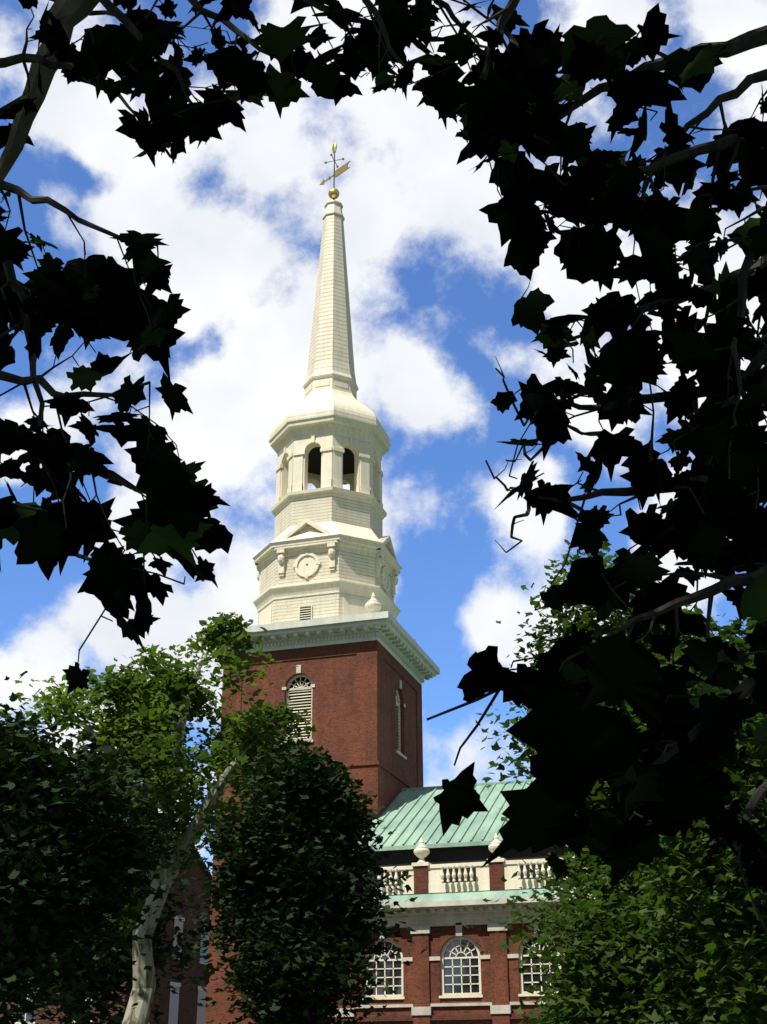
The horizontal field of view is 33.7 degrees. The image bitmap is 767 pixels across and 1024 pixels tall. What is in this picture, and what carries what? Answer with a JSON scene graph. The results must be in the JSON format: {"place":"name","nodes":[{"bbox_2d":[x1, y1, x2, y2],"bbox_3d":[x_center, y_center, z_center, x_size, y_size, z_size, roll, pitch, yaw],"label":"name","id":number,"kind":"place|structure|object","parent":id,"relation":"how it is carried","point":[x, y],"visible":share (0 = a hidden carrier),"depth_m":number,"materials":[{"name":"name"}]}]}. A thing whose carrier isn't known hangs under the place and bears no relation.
{"place":"outdoors","nodes":[
{"label":"outdoors","id":0,"kind":"place"},
{"bbox_2d":[0,671,192,1023],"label":"tree","id":1,"kind":"object","parent":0,"point":[59,863],"depth_m":27.33,"materials":[{"name":"green plant"}]},
{"bbox_2d":[0,839,211,1023],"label":"neighbour house","id":2,"kind":"structure","parent":0,"point":[172,1007],"depth_m":75.49,"materials":[{"name":"brick"}]},
{"bbox_2d":[2,812,230,1023],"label":"tree","id":3,"kind":"object","parent":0,"point":[101,1000],"depth_m":50.14,"materials":[{"name":"green plant"}]},
{"bbox_2d":[0,612,318,1023],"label":"sycamore tree","id":4,"kind":"object","parent":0,"point":[149,712],"depth_m":43.90,"materials":[{"name":"green plant"}]},
{"bbox_2d":[173,724,427,1023],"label":"tree","id":5,"kind":"object","parent":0,"point":[324,816],"depth_m":37.25,"materials":[{"name":"green plant"}]},
{"bbox_2d":[205,640,422,1023],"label":"church tower","id":6,"kind":"structure","parent":0,"point":[360,703],"depth_m":65.44,"materials":[{"name":"red brick"}]},
{"bbox_2d":[203,611,439,684],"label":"tower cornice","id":7,"kind":"structure","parent":6,"relation":"attached to","point":[392,636],"depth_m":66.60,"materials":[{"name":"white wood"}]},
{"bbox_2d":[252,518,401,624],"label":"steeple base","id":8,"kind":"object","parent":7,"relation":"on","point":[307,569],"visible":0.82,"depth_m":69.63,"materials":[{"name":"white wood"}]},
{"bbox_2d":[270,486,386,538],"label":"steeple tier","id":9,"kind":"object","parent":8,"relation":"on","point":[330,503],"visible":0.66,"depth_m":71.81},
{"bbox_2d":[269,413,390,506],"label":"belfry","id":10,"kind":"object","parent":9,"relation":"on","point":[329,450],"visible":0.83,"depth_m":73.62,"materials":[{"name":"white wood"}]},
{"bbox_2d":[270,200,389,441],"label":"spire","id":11,"kind":"structure","parent":10,"relation":"on","point":[330,385],"depth_m":78.14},
{"bbox_2d":[320,142,349,199],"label":"weather vane","id":12,"kind":"object","parent":11,"relation":"on","point":[333,193],"visible":1,"depth_m":84.37,"materials":[{"name":"gold metal"}]},
{"bbox_2d":[365,592,381,612],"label":"urn finial","id":13,"kind":"object","parent":7,"relation":"on","point":[372,604],"visible":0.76,"depth_m":66.48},
{"bbox_2d":[0,0,766,874],"label":"sky","id":14,"kind":"structure","parent":0,"point":[433,297],"materials":[{"name":"blue"}]},
{"bbox_2d":[335,817,571,1023],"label":"brick wall","id":15,"kind":"structure","parent":0,"point":[469,984],"depth_m":53.26,"materials":[{"name":"red brick"}]},
{"bbox_2d":[362,886,594,928],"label":"cornice","id":16,"kind":"structure","parent":15,"relation":"attached to","point":[448,909],"depth_m":54.00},
{"bbox_2d":[353,779,606,894],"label":"roof","id":17,"kind":"structure","parent":15,"relation":"attached to","point":[411,816],"depth_m":57.84,"materials":[{"name":"green metal"}]},
{"bbox_2d":[368,855,652,894],"bbox_3d":[12.286,16.039,55.522,27.800,1.330,7.285,-7,-25,15],"label":"balustrade","id":18,"kind":"object","parent":15,"relation":"on","point":[427,877],"visible":0.31,"depth_m":54.72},
{"bbox_2d":[414,837,429,861],"bbox_3d":[1.690,14.973,56.079,0.724,1.150,0.724,-7,-25,15],"label":"urn finial","id":19,"kind":"object","parent":18,"relation":"on","point":[421,851],"visible":1,"depth_m":55.83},
{"bbox_2d":[488,833,500,857],"bbox_3d":[4.920,14.550,55.177,0.724,1.150,0.724,-7,-25,15],"label":"urn finial","id":20,"kind":"object","parent":18,"relation":"on","point":[493,845],"visible":0.63,"depth_m":54.99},
{"bbox_2d":[435,838,765,1023],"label":"tree","id":21,"kind":"object","parent":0,"point":[603,994],"depth_m":29.13,"materials":[{"name":"green plant"}]},
{"bbox_2d":[475,539,743,953],"bbox_3d":[8.524,9.724,40.325,11.271,19.144,11.357,-7,-25,15],"label":"tall tree","id":22,"kind":"object","parent":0,"point":[616,620],"depth_m":41.35,"materials":[{"name":"green plant"}]},
{"bbox_2d":[590,589,766,1023],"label":"tree","id":23,"kind":"object","parent":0,"point":[710,879],"depth_m":25.25,"materials":[{"name":"green plant"}]},
{"label":"ground","id":24,"kind":"structure","parent":0,"visible":0},
{"bbox_2d":[0,0,766,932],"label":"tree branches","id":25,"kind":"object","parent":24,"relation":"on","point":[70,16],"visible":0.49,"depth_m":3.57,"materials":[{"name":"brown plant"}]},
{"bbox_2d":[0,0,766,908],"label":"leaves","id":26,"kind":"object","parent":25,"relation":"attached to","point":[572,736],"visible":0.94,"depth_m":3.14,"materials":[{"name":"green plant"}]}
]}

